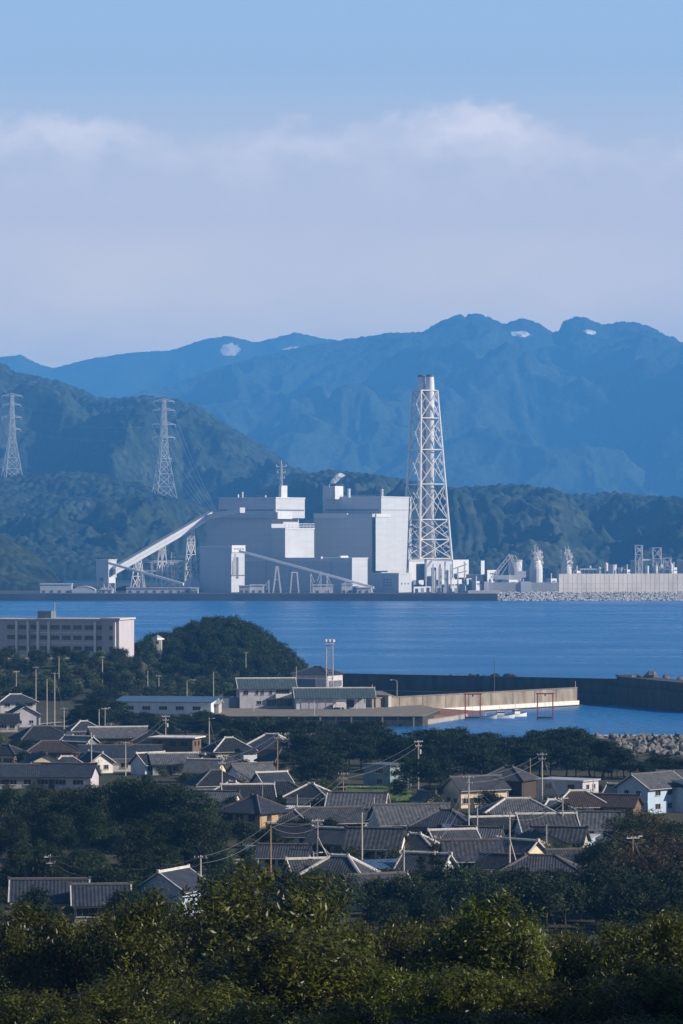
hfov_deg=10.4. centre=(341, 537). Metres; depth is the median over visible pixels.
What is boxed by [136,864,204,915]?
house
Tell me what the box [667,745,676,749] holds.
armour rock
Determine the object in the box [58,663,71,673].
slope tree
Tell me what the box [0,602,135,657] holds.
school building
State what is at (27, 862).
garden tree
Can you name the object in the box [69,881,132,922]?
house
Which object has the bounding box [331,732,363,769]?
pine tree
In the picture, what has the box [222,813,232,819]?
window
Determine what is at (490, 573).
control house
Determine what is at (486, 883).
garden tree
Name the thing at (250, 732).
pine tree
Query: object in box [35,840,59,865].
garden tree
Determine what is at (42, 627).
window
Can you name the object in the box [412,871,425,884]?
garden shrub
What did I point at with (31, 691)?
slope tree
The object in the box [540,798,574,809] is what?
house
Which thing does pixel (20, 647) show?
window
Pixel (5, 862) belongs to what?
garden tree
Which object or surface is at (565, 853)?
house
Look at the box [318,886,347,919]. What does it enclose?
garden tree
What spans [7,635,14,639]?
window
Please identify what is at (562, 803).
utility pole
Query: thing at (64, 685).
slope tree
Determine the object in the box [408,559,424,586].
annex building
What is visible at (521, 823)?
house
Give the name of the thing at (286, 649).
woodland tree
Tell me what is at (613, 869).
garden tree
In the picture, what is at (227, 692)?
slope tree
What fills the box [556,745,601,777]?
pine tree
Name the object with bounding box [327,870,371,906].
garden tree
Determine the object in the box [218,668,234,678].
woodland tree
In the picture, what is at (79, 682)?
slope tree
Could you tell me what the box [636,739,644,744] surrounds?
armour rock
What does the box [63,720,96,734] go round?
house
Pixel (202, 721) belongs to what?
pine tree
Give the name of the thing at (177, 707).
window
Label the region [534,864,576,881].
garden tree
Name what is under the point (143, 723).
pine tree
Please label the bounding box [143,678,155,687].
slope tree
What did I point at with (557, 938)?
broadleaf tree
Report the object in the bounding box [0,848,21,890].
conifer
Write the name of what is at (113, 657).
slope tree
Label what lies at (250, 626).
woodland tree
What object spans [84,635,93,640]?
window
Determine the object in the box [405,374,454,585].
lattice chimney
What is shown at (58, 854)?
conifer
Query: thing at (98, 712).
pine tree
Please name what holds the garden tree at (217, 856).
on the ground at (44, 704)
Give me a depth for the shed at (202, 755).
869.50 m
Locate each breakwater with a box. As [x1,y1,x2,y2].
[343,673,682,710]
[366,687,581,710]
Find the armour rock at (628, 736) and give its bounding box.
[624,733,633,738]
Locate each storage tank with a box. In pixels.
[508,560,522,581]
[608,565,616,573]
[617,568,623,573]
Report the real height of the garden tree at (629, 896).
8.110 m
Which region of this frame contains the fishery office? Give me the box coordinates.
[219,677,297,707]
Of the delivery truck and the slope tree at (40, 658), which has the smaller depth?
the delivery truck
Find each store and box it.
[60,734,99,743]
[114,696,220,713]
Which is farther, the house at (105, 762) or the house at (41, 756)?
the house at (105, 762)
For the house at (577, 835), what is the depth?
611.05 m
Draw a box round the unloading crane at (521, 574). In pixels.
[490,554,525,581]
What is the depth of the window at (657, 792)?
716.71 m
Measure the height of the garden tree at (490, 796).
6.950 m
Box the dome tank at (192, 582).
[183,567,201,591]
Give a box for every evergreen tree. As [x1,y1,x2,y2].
[0,786,33,827]
[0,812,32,853]
[6,839,39,862]
[10,784,68,833]
[30,810,80,849]
[42,786,86,843]
[60,782,120,846]
[63,848,98,867]
[74,810,127,858]
[89,774,147,828]
[110,777,187,826]
[127,810,181,853]
[138,780,196,831]
[154,808,221,867]
[168,787,225,829]
[195,818,234,849]
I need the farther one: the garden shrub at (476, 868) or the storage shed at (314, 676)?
the storage shed at (314, 676)
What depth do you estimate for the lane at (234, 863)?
589.77 m
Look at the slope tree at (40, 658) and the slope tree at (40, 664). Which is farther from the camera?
the slope tree at (40, 658)
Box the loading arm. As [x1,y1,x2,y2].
[310,574,314,592]
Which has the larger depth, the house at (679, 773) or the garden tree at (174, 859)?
the house at (679, 773)
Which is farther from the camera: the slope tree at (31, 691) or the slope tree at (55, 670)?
the slope tree at (55, 670)
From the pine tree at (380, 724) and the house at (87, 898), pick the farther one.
the pine tree at (380, 724)
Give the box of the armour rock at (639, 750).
[632,747,643,753]
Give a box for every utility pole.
[51,672,55,726]
[91,732,91,762]
[121,742,129,775]
[162,715,169,734]
[193,855,206,875]
[217,757,226,782]
[264,820,276,871]
[273,732,281,770]
[312,818,329,856]
[338,772,347,790]
[361,812,362,859]
[403,846,404,870]
[414,740,422,788]
[463,776,472,824]
[507,812,515,863]
[537,753,546,800]
[558,796,567,815]
[626,836,641,850]
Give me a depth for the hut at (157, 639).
1360.44 m
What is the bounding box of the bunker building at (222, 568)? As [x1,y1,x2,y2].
[199,545,244,591]
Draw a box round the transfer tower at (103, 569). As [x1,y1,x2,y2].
[95,559,116,591]
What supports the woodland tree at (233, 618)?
on the ground at (44, 704)
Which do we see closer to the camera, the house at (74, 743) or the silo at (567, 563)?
the house at (74, 743)
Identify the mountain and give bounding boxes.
[0,332,337,398]
[0,363,307,506]
[127,313,682,497]
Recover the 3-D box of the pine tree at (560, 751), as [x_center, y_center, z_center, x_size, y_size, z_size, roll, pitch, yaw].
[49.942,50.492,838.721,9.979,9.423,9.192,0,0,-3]
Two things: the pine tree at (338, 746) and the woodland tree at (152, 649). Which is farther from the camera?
the woodland tree at (152, 649)
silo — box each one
[530,545,543,581]
[560,546,572,573]
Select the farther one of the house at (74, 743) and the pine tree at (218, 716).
the pine tree at (218, 716)
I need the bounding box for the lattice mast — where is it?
[170,552,175,586]
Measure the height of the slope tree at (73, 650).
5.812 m
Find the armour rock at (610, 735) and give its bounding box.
[608,733,616,738]
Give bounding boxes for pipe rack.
[580,569,601,573]
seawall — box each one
[484,582,558,592]
[557,573,682,592]
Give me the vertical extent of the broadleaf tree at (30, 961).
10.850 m
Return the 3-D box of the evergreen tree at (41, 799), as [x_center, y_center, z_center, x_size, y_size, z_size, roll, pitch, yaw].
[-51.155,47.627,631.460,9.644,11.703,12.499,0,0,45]
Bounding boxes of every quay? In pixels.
[0,594,494,600]
[231,710,439,725]
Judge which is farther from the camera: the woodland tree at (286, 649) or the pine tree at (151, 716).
the woodland tree at (286, 649)
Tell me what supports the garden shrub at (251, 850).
on the ground at (44, 704)
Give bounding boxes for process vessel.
[605,562,607,573]
[666,563,672,573]
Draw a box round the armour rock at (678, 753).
[674,751,682,755]
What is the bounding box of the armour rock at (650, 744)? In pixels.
[647,742,654,747]
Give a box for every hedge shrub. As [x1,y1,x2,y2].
[542,841,559,847]
[551,841,573,847]
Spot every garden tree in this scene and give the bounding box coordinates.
[0,844,5,860]
[0,858,20,879]
[3,857,37,876]
[7,739,19,747]
[10,851,63,876]
[12,748,31,762]
[12,882,54,918]
[17,738,34,748]
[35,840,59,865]
[49,847,67,864]
[60,849,101,876]
[84,868,102,882]
[85,847,112,868]
[87,860,136,891]
[95,868,147,906]
[99,885,146,914]
[140,773,152,782]
[146,845,183,866]
[155,850,184,866]
[167,838,201,866]
[173,843,209,871]
[175,771,193,784]
[185,841,214,870]
[188,866,251,904]
[188,869,240,911]
[201,738,207,751]
[201,851,232,872]
[204,845,224,852]
[207,752,218,758]
[223,794,237,804]
[227,816,257,845]
[248,824,284,844]
[253,870,277,906]
[266,864,314,904]
[283,817,295,823]
[290,816,313,823]
[299,867,363,918]
[307,796,324,806]
[307,867,343,884]
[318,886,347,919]
[322,816,341,826]
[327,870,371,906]
[358,874,389,905]
[358,897,385,932]
[368,895,413,932]
[375,866,428,904]
[404,887,445,925]
[405,880,430,901]
[407,891,451,933]
[408,881,441,904]
[419,853,480,887]
[419,876,458,918]
[425,886,450,924]
[435,875,477,916]
[451,902,468,923]
[462,863,495,888]
[470,872,509,893]
[470,878,511,904]
[473,786,502,806]
[479,810,491,815]
[481,885,528,929]
[492,859,543,884]
[495,868,532,891]
[509,879,561,923]
[511,886,530,916]
[515,870,574,928]
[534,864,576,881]
[540,866,577,881]
[546,870,591,922]
[548,871,594,924]
[551,799,573,810]
[564,859,620,913]
[572,885,591,920]
[577,855,626,882]
[578,883,610,922]
[584,893,616,928]
[595,881,645,926]
[598,880,649,929]
[618,866,666,886]
[622,887,654,932]
[643,891,680,921]
[649,862,682,889]
[651,900,682,921]
[665,871,682,894]
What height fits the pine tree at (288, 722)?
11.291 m
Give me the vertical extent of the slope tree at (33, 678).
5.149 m
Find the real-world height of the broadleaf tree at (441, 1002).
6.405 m
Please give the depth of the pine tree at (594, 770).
834.90 m
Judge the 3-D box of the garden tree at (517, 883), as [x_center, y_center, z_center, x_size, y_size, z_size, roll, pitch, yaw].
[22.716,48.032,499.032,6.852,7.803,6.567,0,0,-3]
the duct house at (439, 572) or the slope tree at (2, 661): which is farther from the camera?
the duct house at (439, 572)
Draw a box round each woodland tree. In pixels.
[134,638,151,658]
[140,638,157,658]
[142,630,163,639]
[155,660,174,676]
[157,630,171,635]
[157,652,179,663]
[162,641,174,655]
[162,641,185,659]
[164,636,184,645]
[174,629,186,636]
[184,663,202,679]
[185,619,203,631]
[196,664,217,678]
[199,616,212,622]
[209,614,225,621]
[212,619,225,627]
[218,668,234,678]
[221,613,243,622]
[221,618,238,630]
[230,647,252,662]
[231,623,251,631]
[231,656,250,671]
[236,666,256,677]
[241,621,258,633]
[247,652,263,668]
[256,663,275,675]
[257,633,271,646]
[261,629,273,638]
[262,667,283,676]
[268,637,277,646]
[270,640,280,649]
[274,641,287,650]
[277,667,295,676]
[279,641,292,650]
[283,656,300,671]
[286,648,298,661]
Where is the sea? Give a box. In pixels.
[0,600,682,737]
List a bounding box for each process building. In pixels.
[630,560,638,573]
[677,560,682,573]
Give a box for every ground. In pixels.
[0,583,658,600]
[0,643,682,994]
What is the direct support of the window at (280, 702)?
in the fishery office
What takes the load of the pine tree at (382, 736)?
on the ground at (44, 704)
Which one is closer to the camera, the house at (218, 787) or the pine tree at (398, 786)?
the house at (218, 787)
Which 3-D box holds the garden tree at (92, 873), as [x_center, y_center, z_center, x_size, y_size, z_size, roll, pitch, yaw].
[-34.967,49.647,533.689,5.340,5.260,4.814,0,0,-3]
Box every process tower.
[634,545,642,573]
[652,548,661,573]
[662,558,671,573]
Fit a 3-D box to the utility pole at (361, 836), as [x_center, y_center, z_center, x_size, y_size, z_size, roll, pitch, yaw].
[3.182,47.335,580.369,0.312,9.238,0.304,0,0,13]
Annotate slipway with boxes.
[434,708,484,717]
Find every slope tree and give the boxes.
[0,646,16,659]
[0,650,10,658]
[0,655,9,668]
[0,675,15,689]
[1,688,12,695]
[5,660,19,671]
[5,668,20,679]
[7,672,18,680]
[11,652,27,662]
[11,657,23,666]
[12,683,28,694]
[18,679,33,687]
[19,662,41,675]
[26,684,44,697]
[27,649,41,658]
[27,660,42,672]
[27,673,40,683]
[28,652,47,666]
[34,651,50,661]
[38,669,49,679]
[38,674,59,683]
[38,678,56,695]
[41,682,64,699]
[47,669,59,678]
[50,646,71,658]
[50,664,63,671]
[52,653,69,665]
[52,668,70,681]
[56,673,74,683]
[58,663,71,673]
[58,681,77,696]
[64,685,85,699]
[67,648,80,657]
[68,679,85,689]
[69,651,76,664]
[70,663,87,677]
[75,651,91,664]
[81,659,96,670]
[83,670,102,685]
[85,691,98,697]
[86,669,103,682]
[88,680,105,690]
[89,649,108,662]
[90,654,105,667]
[94,685,117,700]
[100,664,117,674]
[101,670,122,683]
[104,652,120,662]
[105,680,128,692]
[109,647,128,660]
[114,691,130,698]
[117,671,133,682]
[118,656,132,663]
[121,669,135,681]
[124,661,143,673]
[125,680,143,695]
[126,689,141,695]
[128,655,143,664]
[131,668,148,683]
[132,678,148,689]
[140,686,155,695]
[141,652,156,663]
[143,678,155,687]
[144,675,157,684]
[145,666,160,676]
[145,669,155,676]
[147,664,161,670]
[149,686,161,695]
[153,690,168,695]
[156,677,166,685]
[162,684,177,695]
[167,679,176,685]
[173,683,187,691]
[174,688,194,695]
[182,679,194,685]
[182,682,198,693]
[193,692,205,695]
[194,676,214,680]
[194,681,216,693]
[199,679,217,684]
[202,687,219,695]
[207,673,221,678]
[217,677,234,685]
[220,682,235,692]
[222,687,233,696]
[252,672,267,676]
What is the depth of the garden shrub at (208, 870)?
552.12 m
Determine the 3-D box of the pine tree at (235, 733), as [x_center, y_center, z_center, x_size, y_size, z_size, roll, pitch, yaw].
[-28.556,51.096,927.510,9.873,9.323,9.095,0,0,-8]
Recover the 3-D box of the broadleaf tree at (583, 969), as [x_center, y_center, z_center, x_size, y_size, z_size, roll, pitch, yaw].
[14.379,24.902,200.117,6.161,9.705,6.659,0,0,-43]
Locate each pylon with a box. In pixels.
[1,393,22,476]
[152,398,176,497]
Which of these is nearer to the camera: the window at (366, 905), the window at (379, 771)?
the window at (366, 905)
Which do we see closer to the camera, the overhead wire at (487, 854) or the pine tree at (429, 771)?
the overhead wire at (487, 854)
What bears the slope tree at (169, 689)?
on the ground at (44, 704)
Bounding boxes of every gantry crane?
[464,693,481,718]
[536,693,553,718]
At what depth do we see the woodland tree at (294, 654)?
1423.88 m
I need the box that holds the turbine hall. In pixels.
[245,556,367,591]
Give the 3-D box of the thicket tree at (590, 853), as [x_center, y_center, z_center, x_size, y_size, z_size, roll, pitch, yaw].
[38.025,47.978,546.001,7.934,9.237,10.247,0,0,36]
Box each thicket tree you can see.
[568,864,589,877]
[571,836,623,876]
[590,848,637,874]
[595,812,657,853]
[603,828,654,860]
[615,846,678,880]
[616,804,674,836]
[628,824,682,855]
[639,843,682,872]
[647,818,682,842]
[664,838,682,849]
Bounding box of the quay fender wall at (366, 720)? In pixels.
[258,717,414,726]
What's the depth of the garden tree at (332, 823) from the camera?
646.53 m
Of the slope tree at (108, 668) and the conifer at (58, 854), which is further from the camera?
the slope tree at (108, 668)
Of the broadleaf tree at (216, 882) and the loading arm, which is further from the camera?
the loading arm
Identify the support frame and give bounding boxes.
[273,566,281,592]
[290,572,298,592]
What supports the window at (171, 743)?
in the house at (181, 743)
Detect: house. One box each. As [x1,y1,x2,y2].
[0,693,38,712]
[0,713,20,731]
[0,743,30,762]
[0,763,39,788]
[6,703,42,726]
[8,725,66,746]
[8,876,90,920]
[18,749,62,762]
[22,739,77,758]
[32,762,101,788]
[56,755,83,762]
[62,740,89,747]
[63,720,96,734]
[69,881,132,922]
[77,744,162,771]
[79,750,116,772]
[85,725,147,743]
[127,750,164,774]
[131,730,162,743]
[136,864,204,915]
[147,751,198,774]
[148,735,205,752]
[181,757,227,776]
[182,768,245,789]
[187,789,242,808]
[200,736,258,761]
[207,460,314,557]
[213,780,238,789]
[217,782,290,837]
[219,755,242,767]
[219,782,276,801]
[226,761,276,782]
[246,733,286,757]
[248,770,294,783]
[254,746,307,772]
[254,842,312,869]
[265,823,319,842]
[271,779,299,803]
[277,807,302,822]
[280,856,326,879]
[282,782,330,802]
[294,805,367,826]
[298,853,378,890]
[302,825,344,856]
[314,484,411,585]
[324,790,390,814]
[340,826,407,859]
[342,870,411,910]
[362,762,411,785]
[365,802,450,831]
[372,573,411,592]
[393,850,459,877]
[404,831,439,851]
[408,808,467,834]
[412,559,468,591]
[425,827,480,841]
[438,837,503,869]
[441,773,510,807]
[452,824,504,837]
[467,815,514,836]
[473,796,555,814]
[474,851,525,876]
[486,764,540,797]
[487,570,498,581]
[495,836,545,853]
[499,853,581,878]
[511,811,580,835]
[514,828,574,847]
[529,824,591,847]
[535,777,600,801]
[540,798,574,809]
[544,847,600,872]
[554,789,606,809]
[556,809,624,841]
[592,793,643,817]
[602,782,616,792]
[613,769,682,813]
[655,769,682,777]
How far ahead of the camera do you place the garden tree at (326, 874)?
507.43 m
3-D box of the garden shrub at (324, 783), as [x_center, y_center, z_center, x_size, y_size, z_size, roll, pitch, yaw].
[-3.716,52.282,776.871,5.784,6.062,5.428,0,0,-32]
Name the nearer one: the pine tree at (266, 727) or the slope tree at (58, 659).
the pine tree at (266, 727)
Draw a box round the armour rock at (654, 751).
[650,748,658,754]
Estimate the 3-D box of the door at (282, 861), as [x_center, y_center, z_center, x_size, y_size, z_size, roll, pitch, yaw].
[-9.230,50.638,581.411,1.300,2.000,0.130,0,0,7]
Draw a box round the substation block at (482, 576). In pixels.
[466,561,486,591]
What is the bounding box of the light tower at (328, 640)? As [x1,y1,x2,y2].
[324,639,334,686]
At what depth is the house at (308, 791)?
711.93 m
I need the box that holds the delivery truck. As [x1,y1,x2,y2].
[333,702,344,708]
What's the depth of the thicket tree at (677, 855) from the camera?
530.28 m
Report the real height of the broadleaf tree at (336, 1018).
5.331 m
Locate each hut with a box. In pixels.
[151,635,163,661]
[285,802,310,807]
[472,576,480,589]
[502,574,516,581]
[546,573,556,581]
[624,564,630,573]
[673,562,676,573]
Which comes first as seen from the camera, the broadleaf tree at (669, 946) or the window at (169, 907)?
the broadleaf tree at (669, 946)
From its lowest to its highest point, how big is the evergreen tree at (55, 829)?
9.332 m
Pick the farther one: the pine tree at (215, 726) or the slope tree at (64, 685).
the slope tree at (64, 685)
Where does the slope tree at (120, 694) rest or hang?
on the ground at (44, 704)
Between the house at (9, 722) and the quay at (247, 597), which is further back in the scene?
the quay at (247, 597)
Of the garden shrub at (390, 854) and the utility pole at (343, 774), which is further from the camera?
the utility pole at (343, 774)
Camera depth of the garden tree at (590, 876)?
499.82 m
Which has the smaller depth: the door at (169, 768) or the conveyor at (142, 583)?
the door at (169, 768)
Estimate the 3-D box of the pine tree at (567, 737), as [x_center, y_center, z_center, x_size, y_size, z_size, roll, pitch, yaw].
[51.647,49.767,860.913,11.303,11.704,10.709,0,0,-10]
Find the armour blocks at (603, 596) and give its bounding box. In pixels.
[497,591,682,600]
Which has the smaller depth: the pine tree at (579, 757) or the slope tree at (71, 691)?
the pine tree at (579, 757)
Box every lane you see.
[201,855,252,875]
[338,786,378,788]
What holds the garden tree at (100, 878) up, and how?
on the ground at (44, 704)
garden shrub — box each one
[0,734,6,743]
[0,873,8,896]
[0,888,11,905]
[0,902,7,914]
[28,781,37,788]
[155,765,169,776]
[174,761,183,774]
[201,862,231,877]
[211,846,237,869]
[222,858,242,873]
[233,844,253,857]
[237,841,260,861]
[241,855,261,868]
[276,788,289,802]
[276,817,296,823]
[307,865,330,876]
[314,774,339,790]
[324,844,345,856]
[329,777,340,789]
[341,843,364,858]
[372,862,401,871]
[377,844,407,858]
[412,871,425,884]
[423,791,444,802]
[463,860,489,876]
[473,799,487,810]
[489,864,510,877]
[504,830,514,836]
[529,869,544,880]
[539,791,553,801]
[598,784,603,791]
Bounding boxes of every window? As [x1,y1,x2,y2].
[3,758,11,762]
[7,624,14,629]
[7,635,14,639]
[10,779,16,784]
[18,625,26,629]
[18,635,26,639]
[18,645,26,649]
[23,779,31,784]
[30,625,35,629]
[30,635,35,639]
[38,779,47,784]
[40,625,46,629]
[40,635,46,639]
[40,646,46,650]
[44,906,58,915]
[51,625,58,629]
[51,635,58,639]
[55,779,65,784]
[62,625,70,629]
[62,635,70,639]
[62,906,73,914]
[73,625,81,629]
[73,635,81,639]
[73,646,81,650]
[73,780,83,784]
[76,908,94,917]
[84,625,93,629]
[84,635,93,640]
[84,646,93,650]
[96,625,101,629]
[96,636,101,640]
[142,706,149,709]
[147,766,151,771]
[159,706,166,709]
[164,902,172,909]
[169,741,175,746]
[176,706,183,709]
[181,742,187,746]
[192,706,200,710]
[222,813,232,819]
[235,814,242,820]
[236,557,238,578]
[248,815,254,821]
[264,859,275,865]
[267,699,276,705]
[267,814,271,820]
[276,690,288,693]
[276,699,292,706]
[323,845,330,852]
[333,846,342,852]
[356,851,366,858]
[361,899,371,906]
[375,768,383,773]
[376,779,382,784]
[376,851,385,858]
[463,798,469,803]
[509,790,517,795]
[545,783,551,789]
[567,784,574,789]
[616,809,628,815]
[655,790,660,796]
[655,803,660,809]
[667,789,672,795]
[667,802,672,808]
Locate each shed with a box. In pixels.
[40,583,72,592]
[72,586,95,592]
[100,589,113,592]
[126,587,191,592]
[190,587,198,592]
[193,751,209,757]
[214,699,223,712]
[238,585,250,592]
[250,584,264,592]
[290,665,344,686]
[292,687,375,708]
[312,584,333,592]
[341,584,352,592]
[356,587,370,592]
[360,858,398,871]
[410,789,443,802]
[412,585,465,592]
[440,824,456,827]
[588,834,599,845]
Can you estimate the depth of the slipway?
1194.46 m
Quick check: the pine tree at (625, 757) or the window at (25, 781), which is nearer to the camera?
the window at (25, 781)
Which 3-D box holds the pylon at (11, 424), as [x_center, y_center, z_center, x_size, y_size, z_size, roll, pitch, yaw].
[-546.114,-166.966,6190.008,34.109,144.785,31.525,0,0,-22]
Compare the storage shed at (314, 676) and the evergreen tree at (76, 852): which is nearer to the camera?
the evergreen tree at (76, 852)
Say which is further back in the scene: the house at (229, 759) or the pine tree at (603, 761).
the house at (229, 759)
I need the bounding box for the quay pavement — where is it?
[190,691,440,716]
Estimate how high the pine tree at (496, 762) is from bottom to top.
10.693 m
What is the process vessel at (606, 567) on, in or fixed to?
on the shore ground at (93, 585)
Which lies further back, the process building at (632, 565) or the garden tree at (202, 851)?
the process building at (632, 565)
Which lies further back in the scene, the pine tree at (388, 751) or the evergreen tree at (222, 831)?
the pine tree at (388, 751)
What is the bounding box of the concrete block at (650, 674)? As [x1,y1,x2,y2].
[645,671,657,677]
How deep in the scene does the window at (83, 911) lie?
484.95 m
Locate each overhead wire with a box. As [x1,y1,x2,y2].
[274,778,344,826]
[456,836,508,859]
[456,838,508,861]
[458,841,508,863]
[568,806,631,842]
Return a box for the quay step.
[467,590,498,593]
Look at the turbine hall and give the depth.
3525.85 m
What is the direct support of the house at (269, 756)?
on the ground at (44, 704)
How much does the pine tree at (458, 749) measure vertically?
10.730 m
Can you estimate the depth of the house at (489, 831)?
611.29 m
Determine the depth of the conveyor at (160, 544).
3506.66 m
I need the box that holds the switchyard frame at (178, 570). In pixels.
[140,560,192,586]
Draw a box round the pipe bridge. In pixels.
[643,559,657,573]
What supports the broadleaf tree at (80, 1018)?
on the ground at (44, 704)
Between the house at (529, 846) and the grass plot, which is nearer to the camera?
the house at (529, 846)
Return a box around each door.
[3,779,8,788]
[49,779,54,787]
[88,908,98,922]
[166,766,171,774]
[278,859,284,868]
[316,845,323,856]
[346,700,353,706]
[367,851,374,859]
[469,798,474,807]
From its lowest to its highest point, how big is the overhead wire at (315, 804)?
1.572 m
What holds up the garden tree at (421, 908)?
on the ground at (44, 704)
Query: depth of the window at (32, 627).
1333.11 m
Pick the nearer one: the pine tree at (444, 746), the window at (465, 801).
the window at (465, 801)
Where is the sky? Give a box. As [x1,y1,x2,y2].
[0,0,682,582]
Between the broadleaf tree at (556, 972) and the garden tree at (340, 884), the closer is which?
the broadleaf tree at (556, 972)
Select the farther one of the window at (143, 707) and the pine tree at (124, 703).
the window at (143, 707)
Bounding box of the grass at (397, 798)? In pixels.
[345,784,411,800]
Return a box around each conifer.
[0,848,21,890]
[51,850,72,876]
[110,835,141,883]
[137,833,178,879]
[410,855,428,882]
[425,842,448,879]
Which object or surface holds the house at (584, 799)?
on the ground at (44, 704)
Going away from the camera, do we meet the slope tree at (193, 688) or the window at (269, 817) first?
the window at (269, 817)
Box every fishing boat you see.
[481,714,496,718]
[496,705,514,717]
[507,704,526,716]
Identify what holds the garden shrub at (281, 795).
on the ground at (44, 704)
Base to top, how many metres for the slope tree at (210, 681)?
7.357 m
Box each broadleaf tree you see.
[0,891,102,1014]
[0,917,54,1013]
[0,984,71,1023]
[15,998,100,1023]
[48,964,204,1023]
[52,900,123,1008]
[72,875,202,1019]
[128,974,299,1023]
[133,1011,196,1023]
[138,904,202,1005]
[154,851,365,1012]
[171,994,328,1023]
[176,918,396,1023]
[181,869,253,1012]
[244,889,381,1014]
[273,989,395,1023]
[327,957,434,1023]
[333,913,414,993]
[347,908,453,980]
[381,958,541,1023]
[388,907,514,998]
[395,880,564,999]
[437,1001,555,1023]
[454,969,575,1023]
[508,911,579,1009]
[515,972,677,1023]
[542,921,601,979]
[551,917,655,1007]
[580,901,682,1011]
[588,951,682,1023]
[637,903,682,967]
[654,873,682,938]
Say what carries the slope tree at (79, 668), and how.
on the ground at (44, 704)
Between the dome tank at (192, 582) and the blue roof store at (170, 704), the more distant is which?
the dome tank at (192, 582)
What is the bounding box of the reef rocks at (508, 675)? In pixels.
[450,673,516,676]
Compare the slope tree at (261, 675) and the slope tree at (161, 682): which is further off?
the slope tree at (261, 675)
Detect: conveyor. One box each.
[108,562,183,586]
[112,511,211,586]
[206,508,244,520]
[239,550,373,592]
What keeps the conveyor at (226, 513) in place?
attached to the conveyor at (160, 544)
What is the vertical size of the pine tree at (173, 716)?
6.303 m
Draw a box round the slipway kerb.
[428,713,467,723]
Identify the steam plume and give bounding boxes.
[331,473,343,482]
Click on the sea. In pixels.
(585, 639)
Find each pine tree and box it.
[60,704,90,724]
[65,705,97,725]
[80,695,109,724]
[86,703,118,725]
[92,700,125,725]
[114,701,130,725]
[116,709,139,725]
[121,717,140,725]
[134,721,149,730]
[135,711,151,721]
[138,713,159,722]
[143,717,160,730]
[151,719,172,734]
[166,719,179,734]
[168,714,179,732]
[175,714,195,734]
[187,720,201,735]
[190,716,211,737]
[197,709,217,722]
[201,721,223,738]
[206,726,244,742]
[213,714,229,730]
[218,716,235,728]
[223,718,247,739]
[232,719,268,742]
[243,716,276,739]
[257,722,276,735]
[267,717,307,734]
[270,725,297,735]
[274,727,316,750]
[274,750,296,766]
[286,732,328,758]
[287,747,325,781]
[288,765,315,784]
[293,720,326,733]
[305,754,346,779]
[319,720,345,736]
[320,750,353,779]
[325,741,352,759]
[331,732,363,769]
[336,720,356,732]
[342,719,372,736]
[343,735,383,762]
[354,738,389,761]
[360,719,392,730]
[365,727,394,761]
[376,735,406,762]
[377,732,397,759]
[383,729,418,757]
[386,753,425,789]
[388,779,411,799]
[398,748,428,775]
[404,757,448,785]
[406,727,447,736]
[408,735,430,751]
[411,732,453,748]
[417,743,441,758]
[421,783,445,794]
[434,725,469,740]
[434,736,465,771]
[434,755,466,781]
[443,741,486,774]
[448,733,482,773]
[458,745,495,774]
[466,741,516,773]
[469,732,499,771]
[478,732,504,741]
[493,741,522,768]
[502,735,532,767]
[508,745,532,768]
[510,732,545,771]
[513,741,550,772]
[520,737,558,776]
[523,729,557,770]
[537,739,567,776]
[539,727,574,767]
[546,729,588,771]
[547,743,578,776]
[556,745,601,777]
[562,725,597,767]
[572,735,601,776]
[584,756,599,777]
[585,738,623,777]
[588,756,612,779]
[599,762,613,777]
[607,745,641,778]
[610,760,621,777]
[638,761,655,772]
[641,754,665,771]
[653,754,670,771]
[662,757,682,769]
[668,760,682,769]
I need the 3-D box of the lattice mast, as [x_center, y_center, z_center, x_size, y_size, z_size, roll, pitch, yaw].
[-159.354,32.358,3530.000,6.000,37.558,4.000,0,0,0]
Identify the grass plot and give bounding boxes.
[344,786,412,800]
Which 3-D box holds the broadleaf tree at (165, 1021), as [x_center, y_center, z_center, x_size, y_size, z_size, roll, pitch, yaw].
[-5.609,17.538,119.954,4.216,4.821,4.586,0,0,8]
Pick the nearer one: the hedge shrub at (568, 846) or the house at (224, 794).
the hedge shrub at (568, 846)
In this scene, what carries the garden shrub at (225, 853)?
on the ground at (44, 704)
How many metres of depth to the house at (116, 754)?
862.92 m
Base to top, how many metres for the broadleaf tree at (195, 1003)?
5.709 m
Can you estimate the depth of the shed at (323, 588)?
3435.00 m
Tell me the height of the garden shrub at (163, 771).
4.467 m
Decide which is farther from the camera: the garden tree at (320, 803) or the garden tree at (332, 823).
the garden tree at (320, 803)
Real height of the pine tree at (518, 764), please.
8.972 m
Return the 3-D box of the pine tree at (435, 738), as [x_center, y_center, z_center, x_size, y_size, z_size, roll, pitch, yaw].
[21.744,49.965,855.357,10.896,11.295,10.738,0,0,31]
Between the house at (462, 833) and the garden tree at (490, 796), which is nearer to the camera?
the house at (462, 833)
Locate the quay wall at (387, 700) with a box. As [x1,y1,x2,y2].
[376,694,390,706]
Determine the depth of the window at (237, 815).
653.21 m
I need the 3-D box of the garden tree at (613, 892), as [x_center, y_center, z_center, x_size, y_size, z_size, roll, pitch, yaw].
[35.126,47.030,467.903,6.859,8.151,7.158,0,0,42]
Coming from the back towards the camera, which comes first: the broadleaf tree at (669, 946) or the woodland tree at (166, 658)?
the woodland tree at (166, 658)
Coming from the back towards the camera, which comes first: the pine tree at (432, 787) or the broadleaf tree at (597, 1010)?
the pine tree at (432, 787)
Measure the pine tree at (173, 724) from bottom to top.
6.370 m
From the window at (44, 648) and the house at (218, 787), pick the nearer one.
the house at (218, 787)
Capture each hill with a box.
[0,469,682,582]
[0,535,172,590]
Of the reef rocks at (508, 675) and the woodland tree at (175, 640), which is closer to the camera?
the woodland tree at (175, 640)
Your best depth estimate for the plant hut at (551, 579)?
3483.57 m

